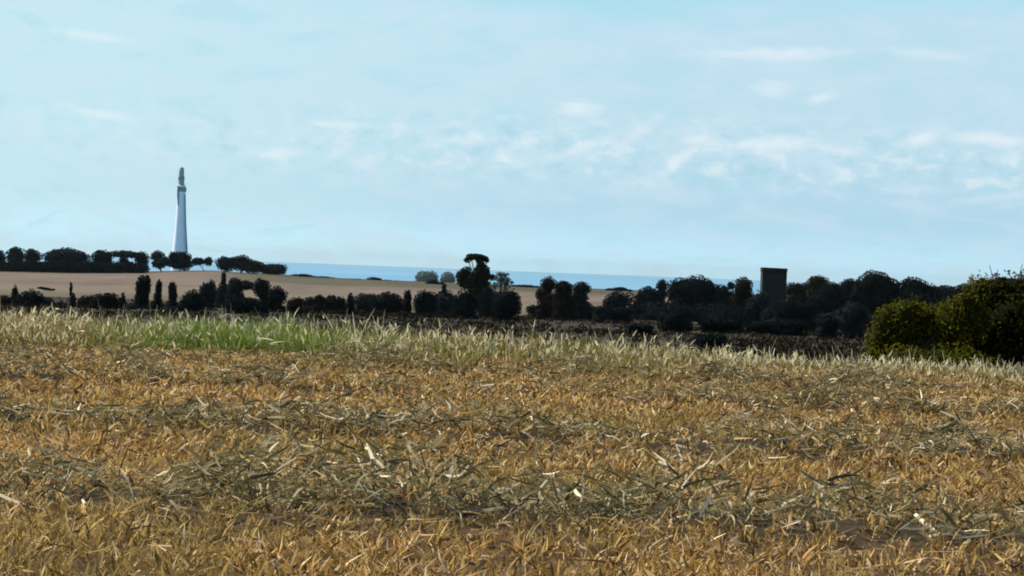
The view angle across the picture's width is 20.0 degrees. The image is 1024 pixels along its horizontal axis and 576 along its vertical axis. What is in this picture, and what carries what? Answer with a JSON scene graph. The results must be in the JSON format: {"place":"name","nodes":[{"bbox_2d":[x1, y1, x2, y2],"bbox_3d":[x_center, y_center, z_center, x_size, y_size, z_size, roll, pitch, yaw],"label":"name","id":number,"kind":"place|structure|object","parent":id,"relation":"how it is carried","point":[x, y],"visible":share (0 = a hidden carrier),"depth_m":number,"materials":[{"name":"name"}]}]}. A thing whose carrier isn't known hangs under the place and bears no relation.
{"place":"outdoors","nodes":[
{"label":"outdoors","id":0,"kind":"place"},
{"bbox_2d":[2,251,956,294],"bbox_3d":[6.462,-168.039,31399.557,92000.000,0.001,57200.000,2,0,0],"label":"sea","id":1,"kind":"structure","parent":0,"point":[598,281],"depth_m":13684.81,"materials":[{"name":"liquid"}]},
{"bbox_2d":[0,270,1023,575],"bbox_3d":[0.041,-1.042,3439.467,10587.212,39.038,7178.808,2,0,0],"label":"ground","id":2,"kind":"structure","parent":0,"point":[186,280],"depth_m":26.62,"materials":[{"name":"soil"}]},
{"bbox_2d":[0,250,5,260],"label":"broad tree","id":3,"kind":"object","parent":2,"relation":"on","point":[1,256],"visible":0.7,"depth_m":1148.73,"materials":[{"name":"green plant"}]},
{"bbox_2d":[0,295,11,305],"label":"round shrub","id":4,"kind":"object","parent":2,"relation":"on","point":[3,299],"visible":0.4,"depth_m":329.29,"materials":[{"name":"green plant"}]},
{"bbox_2d":[9,284,18,303],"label":"pointed tree","id":5,"kind":"object","parent":2,"relation":"on","point":[14,293],"visible":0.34,"depth_m":329.45,"materials":[{"name":"green plant"}]},
{"bbox_2d":[4,246,26,261],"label":"broad tree","id":6,"kind":"object","parent":2,"relation":"on","point":[15,253],"visible":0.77,"depth_m":1147.96,"materials":[{"name":"green plant"}]},
{"bbox_2d":[13,288,54,307],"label":"round shrub","id":7,"kind":"object","parent":2,"relation":"on","point":[34,297],"visible":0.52,"depth_m":324.19,"materials":[{"name":"green plant"}]},
{"bbox_2d":[26,248,42,261],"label":"broad tree","id":8,"kind":"object","parent":2,"relation":"on","point":[31,254],"visible":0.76,"depth_m":1149.53,"materials":[{"name":"green plant"}]},
{"bbox_2d":[37,286,55,290],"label":"shrub","id":9,"kind":"object","parent":2,"relation":"on","point":[45,288],"visible":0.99,"depth_m":639.86,"materials":[{"name":"green plant"}]},
{"bbox_2d":[56,300,68,308],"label":"round shrub","id":10,"kind":"object","parent":2,"relation":"on","point":[63,304],"visible":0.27,"depth_m":319.75,"materials":[{"name":"green plant"}]},
{"bbox_2d":[40,247,90,262],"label":"broad tree","id":11,"kind":"object","parent":2,"relation":"on","point":[71,254],"visible":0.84,"depth_m":1148.04,"materials":[{"name":"green plant"}]},
{"bbox_2d":[69,282,76,306],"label":"pointed tree","id":12,"kind":"object","parent":2,"relation":"on","point":[72,299],"visible":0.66,"depth_m":344.68,"materials":[{"name":"green plant"}]},
{"bbox_2d":[0,259,150,272],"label":"hedge","id":13,"kind":"object","parent":2,"relation":"on","point":[54,266],"visible":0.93,"depth_m":1135.77,"materials":[{"name":"green plant"}]},
{"bbox_2d":[74,292,122,308],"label":"broad tree","id":14,"kind":"object","parent":2,"relation":"on","point":[106,300],"visible":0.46,"depth_m":339.43,"materials":[{"name":"green plant"}]},
{"bbox_2d":[91,249,113,262],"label":"broad tree","id":15,"kind":"object","parent":2,"relation":"on","point":[102,255],"visible":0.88,"depth_m":1147.34,"materials":[{"name":"green plant"}]},
{"bbox_2d":[119,292,125,307],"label":"pointed tree","id":16,"kind":"object","parent":2,"relation":"on","point":[123,298],"visible":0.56,"depth_m":349.62,"materials":[{"name":"green plant"}]},
{"bbox_2d":[107,250,141,262],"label":"umbrella pine","id":17,"kind":"object","parent":2,"relation":"on","point":[122,255],"visible":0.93,"depth_m":1145.98,"materials":[{"name":"green plant"}]},
{"bbox_2d":[124,302,136,309],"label":"round shrub","id":18,"kind":"object","parent":2,"relation":"on","point":[132,306],"visible":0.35,"depth_m":344.71,"materials":[{"name":"green plant"}]},
{"bbox_2d":[133,274,147,308],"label":"cypress","id":19,"kind":"object","parent":2,"relation":"on","point":[140,295],"visible":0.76,"depth_m":369.47,"materials":[{"name":"green plant"}]},
{"bbox_2d":[134,251,149,263],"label":"broad tree","id":20,"kind":"object","parent":2,"relation":"on","point":[144,258],"visible":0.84,"depth_m":1148.47,"materials":[{"name":"green plant"}]},
{"bbox_2d":[145,275,151,308],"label":"cypress","id":21,"kind":"object","parent":2,"relation":"on","point":[149,285],"visible":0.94,"depth_m":370.76,"materials":[{"name":"green plant"}]},
{"bbox_2d":[149,279,162,308],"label":"cypress","id":22,"kind":"object","parent":2,"relation":"on","point":[157,301],"visible":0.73,"depth_m":374.48,"materials":[{"name":"green plant"}]},
{"bbox_2d":[149,250,173,271],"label":"broad tree","id":23,"kind":"object","parent":2,"relation":"on","point":[161,260],"visible":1,"depth_m":1148.61,"materials":[{"name":"green plant"}]},
{"bbox_2d":[166,280,177,306],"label":"cypress","id":24,"kind":"object","parent":2,"relation":"on","point":[172,294],"visible":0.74,"depth_m":379.62,"materials":[{"name":"green plant"}]},
{"bbox_2d":[159,305,185,311],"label":"round shrub","id":25,"kind":"object","parent":2,"relation":"on","point":[168,308],"visible":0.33,"depth_m":329.93,"materials":[{"name":"green plant"}]},
{"bbox_2d":[171,167,187,270],"bbox_3d":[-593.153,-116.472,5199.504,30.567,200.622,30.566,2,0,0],"label":"lighthouse","id":26,"kind":"object","parent":2,"relation":"on","point":[180,239],"visible":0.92,"depth_m":5191.75,"materials":[{"name":"paint"}]},
{"bbox_2d":[168,251,194,270],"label":"broad tree","id":27,"kind":"object","parent":2,"relation":"on","point":[182,261],"visible":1,"depth_m":1148.63,"materials":[{"name":"green plant"}]},
{"bbox_2d":[177,289,206,311],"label":"round shrub","id":28,"kind":"object","parent":2,"relation":"on","point":[192,300],"visible":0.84,"depth_m":354.36,"materials":[{"name":"green plant"}]},
{"bbox_2d":[191,256,212,270],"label":"broad tree","id":29,"kind":"object","parent":2,"relation":"on","point":[199,261],"visible":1,"depth_m":1148.94,"materials":[{"name":"green plant"}]},
{"bbox_2d":[198,279,217,307],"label":"broad tree","id":30,"kind":"object","parent":2,"relation":"on","point":[208,291],"visible":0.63,"depth_m":479.42,"materials":[{"name":"green plant"}]},
{"bbox_2d":[213,271,226,307],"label":"pointed tree","id":31,"kind":"object","parent":2,"relation":"on","point":[219,299],"visible":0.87,"depth_m":474.16,"materials":[{"name":"green plant"}]},
{"bbox_2d":[163,305,285,312],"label":"thicket","id":32,"kind":"object","parent":2,"relation":"on","point":[277,311],"visible":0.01,"depth_m":384.38,"materials":[{"name":"green plant"}]},
{"bbox_2d":[223,277,254,300],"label":"broad tree","id":33,"kind":"object","parent":2,"relation":"on","point":[236,286],"visible":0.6,"depth_m":468.95,"materials":[{"name":"green plant"}]},
{"bbox_2d":[214,254,266,273],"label":"broad tree","id":34,"kind":"object","parent":2,"relation":"on","point":[242,263],"visible":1,"depth_m":1146.98,"materials":[{"name":"green plant"}]},
{"bbox_2d":[224,295,271,314],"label":"round shrub","id":35,"kind":"object","parent":2,"relation":"on","point":[240,304],"visible":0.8,"depth_m":334.25,"materials":[{"name":"green plant"}]},
{"bbox_2d":[251,277,271,304],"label":"round tree","id":36,"kind":"object","parent":2,"relation":"on","point":[260,288],"visible":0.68,"depth_m":464.05,"materials":[{"name":"green plant"}]},
{"bbox_2d":[261,263,287,274],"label":"broad tree","id":37,"kind":"object","parent":2,"relation":"on","point":[275,269],"visible":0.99,"depth_m":1147.78,"materials":[{"name":"green plant"}]},
{"bbox_2d":[268,286,287,310],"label":"round tree","id":38,"kind":"object","parent":2,"relation":"on","point":[277,296],"visible":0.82,"depth_m":469.04,"materials":[{"name":"green plant"}]},
{"bbox_2d":[286,296,303,313],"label":"round shrub","id":39,"kind":"object","parent":2,"relation":"on","point":[294,304],"visible":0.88,"depth_m":379.63,"materials":[{"name":"green plant"}]},
{"bbox_2d":[290,274,312,276],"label":"ridge shrub","id":40,"kind":"object","parent":2,"relation":"on","point":[303,275],"visible":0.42,"depth_m":1178.09,"materials":[{"name":"green plant"}]},
{"bbox_2d":[302,294,325,310],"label":"broad tree","id":41,"kind":"object","parent":2,"relation":"on","point":[316,302],"visible":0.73,"depth_m":429.17,"materials":[{"name":"green plant"}]},
{"bbox_2d":[311,276,333,277],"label":"ridge shrub","id":42,"kind":"object","parent":2,"relation":"on","point":[323,276],"visible":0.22,"depth_m":1178.16,"materials":[{"name":"green plant"}]},
{"bbox_2d":[322,295,345,311],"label":"broad tree","id":43,"kind":"object","parent":2,"relation":"on","point":[333,303],"visible":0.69,"depth_m":428.87,"materials":[{"name":"green plant"}]},
{"bbox_2d":[345,293,355,314],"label":"cone tree","id":44,"kind":"object","parent":2,"relation":"on","point":[349,307],"visible":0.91,"depth_m":399.74,"materials":[{"name":"green plant"}]},
{"bbox_2d":[353,293,376,310],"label":"broad tree","id":45,"kind":"object","parent":2,"relation":"on","point":[361,301],"visible":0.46,"depth_m":449.25,"materials":[{"name":"green plant"}]},
{"bbox_2d":[366,277,381,279],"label":"ridge shrub","id":46,"kind":"object","parent":2,"relation":"on","point":[373,278],"visible":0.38,"depth_m":1178.97,"materials":[{"name":"green plant"}]},
{"bbox_2d":[301,308,456,317],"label":"thicket","id":47,"kind":"object","parent":2,"relation":"on","point":[406,313],"visible":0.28,"depth_m":409.61,"materials":[{"name":"green plant"}]},
{"bbox_2d":[368,291,405,312],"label":"round tree","id":48,"kind":"object","parent":2,"relation":"on","point":[387,302],"visible":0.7,"depth_m":418.92,"materials":[{"name":"green plant"}]},
{"bbox_2d":[403,290,411,312],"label":"pointed tree","id":49,"kind":"object","parent":2,"relation":"on","point":[407,297],"visible":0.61,"depth_m":424.31,"materials":[{"name":"green plant"}]},
{"bbox_2d":[412,289,437,314],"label":"broad tree","id":50,"kind":"object","parent":2,"relation":"on","point":[426,302],"visible":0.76,"depth_m":429.19,"materials":[{"name":"green plant"}]},
{"bbox_2d":[414,270,438,281],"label":"distant tree","id":51,"kind":"object","parent":2,"relation":"on","point":[424,276],"visible":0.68,"depth_m":3294.34,"materials":[{"name":"green plant"}]},
{"bbox_2d":[425,280,443,284],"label":"ridge tree","id":52,"kind":"object","parent":2,"relation":"on","point":[433,282],"visible":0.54,"depth_m":1098.29,"materials":[{"name":"green plant"}]},
{"bbox_2d":[435,283,456,313],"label":"broad tree","id":53,"kind":"object","parent":2,"relation":"on","point":[445,297],"visible":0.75,"depth_m":499.43,"materials":[{"name":"green plant"}]},
{"bbox_2d":[440,271,455,282],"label":"distant tree","id":54,"kind":"object","parent":2,"relation":"on","point":[447,277],"visible":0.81,"depth_m":3296.74,"materials":[{"name":"green plant"}]},
{"bbox_2d":[451,288,480,319],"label":"round tree","id":55,"kind":"object","parent":2,"relation":"on","point":[466,304],"visible":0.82,"depth_m":399.75,"materials":[{"name":"green plant"}]},
{"bbox_2d":[455,253,497,312],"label":"tall tree","id":56,"kind":"object","parent":2,"relation":"on","point":[477,278],"visible":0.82,"depth_m":479.29,"materials":[{"name":"green plant"}]},
{"bbox_2d":[474,286,499,317],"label":"broad tree","id":57,"kind":"object","parent":2,"relation":"on","point":[485,298],"visible":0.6,"depth_m":464.10,"materials":[{"name":"green plant"}]},
{"bbox_2d":[489,272,514,295],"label":"loose tree","id":58,"kind":"object","parent":2,"relation":"on","point":[503,279],"visible":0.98,"depth_m":469.98,"materials":[{"name":"green plant"}]},
{"bbox_2d":[0,296,1004,368],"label":"scrub","id":59,"kind":"object","parent":2,"relation":"on","point":[791,346],"visible":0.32,"depth_m":185.53,"materials":[{"name":"green plant"}]},
{"bbox_2d":[490,288,521,321],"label":"round tree","id":60,"kind":"object","parent":2,"relation":"on","point":[505,304],"visible":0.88,"depth_m":379.11,"materials":[{"name":"green plant"}]},
{"bbox_2d":[0,341,1023,575],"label":"stubble","id":61,"kind":"object","parent":2,"relation":"on","point":[675,413],"visible":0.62,"depth_m":24.34,"materials":[{"name":"yellow plant"}]},
{"bbox_2d":[0,335,1023,551],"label":"loose straw","id":62,"kind":"object","parent":2,"relation":"on","point":[218,472],"visible":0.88,"depth_m":20.79,"materials":[{"name":"beige plant"}]},
{"bbox_2d":[0,302,1023,384],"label":"verge grass","id":63,"kind":"structure","parent":2,"relation":"on","point":[61,332],"depth_m":52.22,"materials":[{"name":"plant"}]},
{"bbox_2d":[511,284,539,287],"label":"ridge shrub","id":64,"kind":"object","parent":2,"relation":"on","point":[529,286],"visible":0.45,"depth_m":1146.76,"materials":[{"name":"green plant"}]},
{"bbox_2d":[535,275,555,318],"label":"broad tree","id":65,"kind":"object","parent":2,"relation":"on","point":[544,294],"visible":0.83,"depth_m":499.15,"materials":[{"name":"green plant"}]},
{"bbox_2d":[525,304,594,319],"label":"thicket","id":66,"kind":"object","parent":2,"relation":"on","point":[530,309],"visible":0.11,"depth_m":519.31,"materials":[{"name":"green plant"}]},
{"bbox_2d":[551,280,577,320],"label":"broad tree","id":67,"kind":"object","parent":2,"relation":"on","point":[563,303],"visible":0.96,"depth_m":489.52,"materials":[{"name":"green plant"}]},
{"bbox_2d":[572,281,592,320],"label":"broad tree","id":68,"kind":"object","parent":2,"relation":"on","point":[580,290],"visible":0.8,"depth_m":499.23,"materials":[{"name":"green plant"}]},
{"bbox_2d":[591,305,634,323],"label":"shrub","id":69,"kind":"object","parent":2,"relation":"on","point":[620,313],"visible":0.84,"depth_m":439.38,"materials":[{"name":"green plant"}]},
{"bbox_2d":[602,291,630,307],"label":"dome shrub","id":70,"kind":"object","parent":2,"relation":"on","point":[617,299],"visible":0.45,"depth_m":478.56,"materials":[{"name":"green plant"}]},
{"bbox_2d":[605,287,632,290],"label":"ridge shrub","id":71,"kind":"object","parent":2,"relation":"on","point":[618,289],"visible":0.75,"depth_m":1149.00,"materials":[{"name":"green plant"}]},
{"bbox_2d":[626,291,640,320],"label":"bare tree","id":72,"kind":"object","parent":2,"relation":"on","point":[634,305],"visible":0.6,"depth_m":519.46,"materials":[{"name":"green plant"}]},
{"bbox_2d":[625,323,653,337],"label":"shrub","id":73,"kind":"object","parent":2,"relation":"on","point":[640,328],"visible":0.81,"depth_m":179.64,"materials":[{"name":"green plant"}]},
{"bbox_2d":[635,286,667,307],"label":"broad tree","id":74,"kind":"object","parent":2,"relation":"on","point":[648,293],"visible":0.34,"depth_m":558.91,"materials":[{"name":"green plant"}]},
{"bbox_2d":[655,278,667,301],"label":"ball tree","id":75,"kind":"object","parent":2,"relation":"on","point":[661,285],"visible":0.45,"depth_m":589.32,"materials":[{"name":"green plant"}]},
{"bbox_2d":[657,308,693,332],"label":"round shrub","id":76,"kind":"object","parent":2,"relation":"on","point":[679,320],"visible":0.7,"depth_m":259.61,"materials":[{"name":"green plant"}]},
{"bbox_2d":[663,274,720,308],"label":"oak tree","id":77,"kind":"object","parent":2,"relation":"on","point":[692,291],"visible":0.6,"depth_m":567.96,"materials":[{"name":"green plant"}]},
{"bbox_2d":[629,300,761,323],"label":"thicket","id":78,"kind":"object","parent":2,"relation":"on","point":[652,312],"visible":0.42,"depth_m":537.21,"materials":[{"name":"green plant"}]},
{"bbox_2d":[693,333,726,346],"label":"shrub","id":79,"kind":"object","parent":2,"relation":"on","point":[711,340],"visible":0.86,"depth_m":139.42,"materials":[{"name":"green plant"}]},
{"bbox_2d":[697,317,745,333],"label":"shrub","id":80,"kind":"object","parent":2,"relation":"on","point":[714,324],"visible":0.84,"depth_m":299.36,"materials":[{"name":"green plant"}]},
{"bbox_2d":[715,284,733,308],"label":"broad tree","id":81,"kind":"object","parent":2,"relation":"on","point":[725,294],"visible":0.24,"depth_m":599.29,"materials":[{"name":"green plant"}]},
{"bbox_2d":[726,276,753,309],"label":"round tree","id":82,"kind":"object","parent":2,"relation":"on","point":[742,293],"visible":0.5,"depth_m":578.71,"materials":[{"name":"green plant"}]},
{"bbox_2d":[743,289,769,322],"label":"broad tree","id":83,"kind":"object","parent":2,"relation":"on","point":[758,301],"visible":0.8,"depth_m":539.30,"materials":[{"name":"green plant"}]},
{"bbox_2d":[760,267,786,310],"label":"square tower","id":84,"kind":"structure","parent":2,"relation":"on","point":[773,283],"depth_m":599.99,"materials":[{"name":"concrete"}]},
{"bbox_2d":[741,318,808,336],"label":"shrub","id":85,"kind":"object","parent":2,"relation":"on","point":[789,327],"visible":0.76,"depth_m":278.97,"materials":[{"name":"green plant"}]},
{"bbox_2d":[773,299,818,330],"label":"bush","id":86,"kind":"object","parent":2,"relation":"on","point":[801,311],"visible":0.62,"depth_m":429.14,"materials":[{"name":"green plant"}]},
{"bbox_2d":[786,282,812,302],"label":"broad tree","id":87,"kind":"object","parent":2,"relation":"on","point":[796,291],"visible":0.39,"depth_m":657.97,"materials":[{"name":"green plant"}]},
{"bbox_2d":[806,275,828,313],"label":"broad tree","id":88,"kind":"object","parent":2,"relation":"on","point":[815,282],"visible":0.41,"depth_m":638.95,"materials":[{"name":"green plant"}]},
{"bbox_2d":[760,306,876,330],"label":"thicket","id":89,"kind":"object","parent":2,"relation":"on","point":[767,314],"visible":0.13,"depth_m":499.47,"materials":[{"name":"green plant"}]},
{"bbox_2d":[809,281,845,314],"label":"broad tree","id":90,"kind":"object","parent":2,"relation":"on","point":[827,298],"visible":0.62,"depth_m":598.49,"materials":[{"name":"green plant"}]},
{"bbox_2d":[815,316,839,338],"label":"round shrub","id":91,"kind":"object","parent":2,"relation":"on","point":[830,325],"visible":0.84,"depth_m":239.84,"materials":[{"name":"green plant"}]},
{"bbox_2d":[839,278,857,302],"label":"broad tree","id":92,"kind":"object","parent":2,"relation":"on","point":[846,284],"visible":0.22,"depth_m":627.64,"materials":[{"name":"green plant"}]},
{"bbox_2d":[837,300,870,338],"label":"round shrub","id":93,"kind":"object","parent":2,"relation":"on","point":[853,317],"visible":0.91,"depth_m":279.15,"materials":[{"name":"green plant"}]},
{"bbox_2d":[848,269,903,326],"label":"oak tree","id":94,"kind":"object","parent":2,"relation":"on","point":[871,291],"visible":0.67,"depth_m":598.04,"materials":[{"name":"green plant"}]},
{"bbox_2d":[889,276,940,309],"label":"oak tree","id":95,"kind":"object","parent":2,"relation":"on","point":[921,289],"visible":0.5,"depth_m":597.64,"materials":[{"name":"green plant"}]},
{"bbox_2d":[860,277,1000,367],"bbox_3d":[8.685,0.855,60.577,2.882,2.269,2.573,2,0,0],"label":"acacia bush","id":96,"kind":"object","parent":2,"relation":"on","point":[902,329],"visible":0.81,"depth_m":60.73,"materials":[{"name":"green plant"}]},
{"bbox_2d":[868,264,1023,369],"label":"acacia bush","id":97,"kind":"object","parent":2,"relation":"on","point":[1004,340],"visible":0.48,"depth_m":61.92,"materials":[{"name":"green plant"}]},
{"bbox_2d":[935,284,959,308],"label":"broad tree","id":98,"kind":"object","parent":2,"relation":"on","point":[947,291],"visible":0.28,"depth_m":618.57,"materials":[{"name":"green plant"}]},
{"bbox_2d":[953,283,970,292],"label":"broad tree","id":99,"kind":"object","parent":2,"relation":"on","point":[960,287],"visible":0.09,"depth_m":619.44,"materials":[{"name":"green plant"}]},
{"bbox_2d":[0,0,1023,287],"label":"sky","id":100,"kind":"structure","parent":0,"point":[836,140],"materials":[{"name":"blue"}]}
]}

